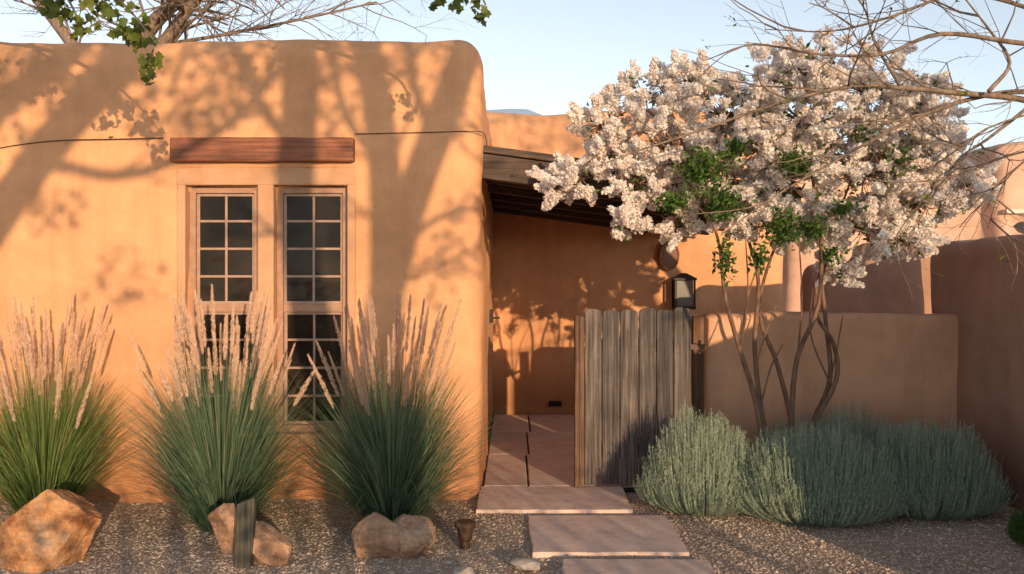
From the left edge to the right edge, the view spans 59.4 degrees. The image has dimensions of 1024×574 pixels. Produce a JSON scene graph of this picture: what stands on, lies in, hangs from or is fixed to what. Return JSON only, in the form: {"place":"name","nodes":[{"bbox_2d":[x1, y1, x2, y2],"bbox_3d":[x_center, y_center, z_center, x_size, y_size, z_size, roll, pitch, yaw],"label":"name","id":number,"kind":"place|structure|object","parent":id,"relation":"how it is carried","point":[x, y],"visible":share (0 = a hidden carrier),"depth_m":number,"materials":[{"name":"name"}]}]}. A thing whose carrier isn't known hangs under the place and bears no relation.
{"place":"outdoors","nodes":[
{"label":"outdoors","id":0,"kind":"place"},
{"bbox_2d":[0,416,1023,573],"bbox_3d":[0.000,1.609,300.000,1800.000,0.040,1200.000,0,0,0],"label":"ground","id":1,"kind":"structure","parent":0,"point":[867,547],"depth_m":5.59,"materials":[{"name":"grey gravel"}]},
{"bbox_2d":[0,489,102,573],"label":"sandstone boulder","id":2,"kind":"object","parent":1,"relation":"on","point":[47,530],"visible":0.94,"depth_m":5.14,"materials":[{"name":"brown stone"}]},
{"bbox_2d":[0,291,163,519],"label":"fountain grass","id":3,"kind":"object","parent":1,"relation":"on","point":[38,453],"depth_m":6.03,"materials":[{"name":"green plant"}]},
{"bbox_2d":[52,284,354,563],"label":"fountain grass","id":4,"kind":"object","parent":1,"relation":"on","point":[213,460],"depth_m":5.81,"materials":[{"name":"green plant"}]},
{"bbox_2d":[208,503,236,554],"bbox_3d":[-1.698,1.480,5.428,0.261,0.380,0.252,0,0,-4],"label":"stone rock","id":5,"kind":"object","parent":1,"relation":"on","point":[222,519],"visible":0.6,"depth_m":5.34,"materials":[{"name":"brown stone"}]},
{"bbox_2d":[1,0,478,43],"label":"background tree","id":6,"kind":"object","parent":1,"relation":"on","point":[163,13],"visible":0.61,"depth_m":12.52,"materials":[{"name":"brown plant"}]},
{"bbox_2d":[234,496,256,568],"bbox_3d":[-1.532,1.441,5.150,0.126,0.478,0.060,0,0,0],"label":"wooden stake","id":7,"kind":"object","parent":1,"relation":"on","point":[245,531],"visible":1,"depth_m":5.12,"materials":[{"name":"grey wood"}]},
{"bbox_2d":[0,39,493,502],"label":"walls","id":8,"kind":"structure","parent":1,"relation":"on","point":[94,222],"depth_m":6.76,"materials":[{"name":"paint"}]},
{"bbox_2d":[0,131,486,147],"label":"wall cable","id":9,"kind":"object","parent":8,"relation":"attached to","point":[162,137],"depth_m":6.74,"materials":[{"name":"brown metal"}]},
{"bbox_2d":[170,137,354,162],"bbox_3d":[-1.865,-1.025,6.766,1.370,0.184,0.188,0,0,0],"label":"window lintel","id":10,"kind":"structure","parent":8,"relation":"attached to","point":[261,150],"depth_m":6.67,"materials":[{"name":"brown wood"}]},
{"bbox_2d":[170,167,355,446],"bbox_3d":[-1.855,0.150,6.838,1.410,2.100,0.245,0,0,0],"label":"window surround","id":11,"kind":"object","parent":8,"relation":"attached to","point":[266,181],"visible":0.42,"depth_m":6.75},
{"bbox_2d":[190,187,256,428],"bbox_3d":[-2.188,0.170,6.875,0.535,1.860,0.100,0,0,0],"label":"window","id":12,"kind":"structure","parent":11,"relation":"in","point":[223,240],"depth_m":6.88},
{"bbox_2d":[277,187,346,431],"bbox_3d":[-1.518,0.170,6.875,0.545,1.860,0.100,0,0,0],"label":"window","id":13,"kind":"structure","parent":11,"relation":"in","point":[311,262],"depth_m":6.88,"materials":[{"name":"paint"}]},
{"bbox_2d":[489,309,499,322],"bbox_3d":[-0.187,0.310,9.615,0.116,0.140,0.131,0,0,0],"label":"door latch","id":14,"kind":"object","parent":8,"relation":"attached to","point":[491,317],"depth_m":9.55,"materials":[{"name":"metal"}]},
{"bbox_2d":[482,145,804,238],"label":"porch roof","id":15,"kind":"structure","parent":8,"relation":"attached to","point":[511,189],"depth_m":8.60,"materials":[{"name":"brown wood"}]},
{"bbox_2d":[32,0,491,85],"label":"leafy maple tree","id":16,"kind":"object","parent":1,"relation":"on","point":[128,34],"visible":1,"depth_m":5.09,"materials":[{"name":"green plant"}]},
{"bbox_2d":[253,521,291,566],"bbox_3d":[-1.420,1.530,5.250,0.260,0.310,0.250,0,0,21],"label":"stone rock","id":17,"kind":"object","parent":1,"relation":"on","point":[272,547],"visible":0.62,"depth_m":5.18,"materials":[{"name":"beige stone"}]},
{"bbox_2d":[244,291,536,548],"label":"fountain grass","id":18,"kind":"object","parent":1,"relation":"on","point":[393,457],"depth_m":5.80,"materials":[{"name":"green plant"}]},
{"bbox_2d":[351,512,435,558],"bbox_3d":[-0.712,1.520,5.454,0.506,0.330,0.327,0,0,0],"label":"heart shaped rock","id":19,"kind":"object","parent":1,"relation":"on","point":[402,536],"visible":0.9,"depth_m":5.34,"materials":[{"name":"beige stone"}]},
{"bbox_2d":[453,565,473,573],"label":"river stone","id":20,"kind":"object","parent":1,"relation":"on","point":[464,569],"visible":1,"depth_m":4.99,"materials":[{"name":"white stone"}]},
{"bbox_2d":[454,519,475,549],"bbox_3d":[-0.290,1.546,5.550,0.136,0.208,0.136,0,0,0],"label":"path light","id":21,"kind":"object","parent":1,"relation":"on","point":[466,526],"visible":0.81,"depth_m":5.51,"materials":[{"name":"brown metal"}]},
{"bbox_2d":[510,558,540,570],"bbox_3d":[0.074,1.585,5.125,0.178,0.070,0.131,0,0,-26],"label":"river stone","id":22,"kind":"object","parent":1,"relation":"on","point":[531,564],"visible":1,"depth_m":5.08,"materials":[{"name":"white stone"}]},
{"bbox_2d":[487,111,782,415],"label":"wing walls","id":23,"kind":"structure","parent":1,"relation":"on","point":[551,278],"depth_m":11.11,"materials":[{"name":"paint"}]},
{"bbox_2d":[548,401,561,405],"bbox_3d":[0.530,1.440,11.074,0.160,0.060,0.052,0,0,0],"label":"wall vent","id":24,"kind":"object","parent":23,"relation":"attached to","point":[554,403],"depth_m":11.05,"materials":[{"name":"metal"}]},
{"bbox_2d":[658,241,679,269],"bbox_3d":[1.930,-0.390,11.053,0.260,0.370,0.075,0,0,0],"label":"oval wall plaque","id":25,"kind":"object","parent":23,"relation":"attached to","point":[668,260],"visible":0.82,"depth_m":11.03,"materials":[{"name":"ceramic"}]},
{"bbox_2d":[671,273,696,308],"bbox_3d":[2.090,0.050,10.973,0.280,0.440,0.315,0,0,0],"label":"wall lantern","id":26,"kind":"object","parent":23,"relation":"attached to","point":[683,293],"depth_m":10.85,"materials":[{"name":"metal"}]},
{"bbox_2d":[574,307,705,487],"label":"wooden gate","id":27,"kind":"structure","parent":1,"relation":"on","point":[619,450],"depth_m":7.06,"materials":[{"name":"grey wood"}]},
{"bbox_2d":[633,401,761,516],"bbox_3d":[1.379,1.211,6.454,1.029,0.778,0.770,0,0,0],"label":"santolina shrub","id":28,"kind":"object","parent":1,"relation":"on","point":[691,472],"visible":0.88,"depth_m":6.29,"materials":[{"name":"green plant"}]},
{"bbox_2d":[525,25,1005,449],"bbox_3d":[1.823,-0.128,6.573,3.462,3.518,1.304,0,0,0],"label":"crape myrtle tree","id":29,"kind":"object","parent":1,"relation":"on","point":[694,161],"visible":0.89,"depth_m":6.43,"materials":[{"name":"white plant"}]},
{"bbox_2d":[581,0,1023,315],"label":"bare branch tree","id":30,"kind":"object","parent":1,"relation":"on","point":[1009,96],"visible":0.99,"depth_m":5.51,"materials":[{"name":"brown plant"}]},
{"bbox_2d":[725,416,915,526],"bbox_3d":[2.129,1.242,6.219,1.353,0.716,0.891,0,0,0],"label":"santolina shrub","id":31,"kind":"object","parent":1,"relation":"on","point":[804,477],"visible":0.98,"depth_m":6.02,"materials":[{"name":"green plant"}]},
{"bbox_2d":[741,396,911,460],"bbox_3d":[2.436,1.212,6.800,1.732,0.777,0.610,0,0,0],"label":"santolina shrub","id":32,"kind":"object","parent":1,"relation":"on","point":[869,430],"visible":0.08,"depth_m":6.77,"materials":[{"name":"green plant"}]},
{"bbox_2d":[701,311,957,456],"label":"garden wall","id":33,"kind":"structure","parent":1,"relation":"on","point":[901,367],"depth_m":7.36,"materials":[{"name":"paint"}]},
{"bbox_2d":[800,239,976,313],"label":"courtyard wall","id":34,"kind":"structure","parent":1,"relation":"on","point":[885,289],"depth_m":8.29,"materials":[{"name":"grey paint"}]},
{"bbox_2d":[782,141,1023,311],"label":"neighbouring adobe house","id":35,"kind":"structure","parent":1,"relation":"on","point":[1013,196],"depth_m":14.97,"materials":[{"name":"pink paint"}]},
{"bbox_2d":[1002,209,1023,233],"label":"window","id":36,"kind":"structure","parent":35,"relation":"in","point":[1020,225],"depth_m":14.70,"materials":[{"name":"glass"}]},
{"bbox_2d":[849,416,1018,519],"bbox_3d":[2.923,1.256,6.382,1.262,0.689,0.852,0,0,0],"label":"santolina shrub","id":37,"kind":"object","parent":1,"relation":"on","point":[954,482],"visible":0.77,"depth_m":6.16,"materials":[{"name":"green plant"}]},
{"bbox_2d":[930,234,1023,511],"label":"boundary wall","id":38,"kind":"structure","parent":1,"relation":"on","point":[973,291],"depth_m":6.86,"materials":[{"name":"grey paint"}]},
{"bbox_2d":[1004,500,1023,546],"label":"green shrub","id":39,"kind":"object","parent":1,"relation":"on","point":[1016,524],"visible":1,"depth_m":5.59,"materials":[{"name":"green plant"}]},
{"bbox_2d":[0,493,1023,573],"bbox_3d":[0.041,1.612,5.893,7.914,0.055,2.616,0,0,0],"label":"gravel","id":40,"kind":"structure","parent":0,"point":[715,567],"depth_m":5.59,"materials":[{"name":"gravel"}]},
{"bbox_2d":[0,0,1023,157],"label":"sky","id":41,"kind":"structure","parent":0,"point":[538,56],"materials":[{"name":"blue"}]},
{"bbox_2d":[487,109,540,114],"bbox_3d":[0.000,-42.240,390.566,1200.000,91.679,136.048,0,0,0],"label":"distant hills","id":42,"kind":"structure","parent":0,"point":[523,111],"depth_m":424.70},
{"bbox_2d":[476,415,715,573],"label":"flagstone path","id":43,"kind":"structure","parent":0,"point":[545,470],"depth_m":6.41,"materials":[{"name":"beige stone"}]}
]}

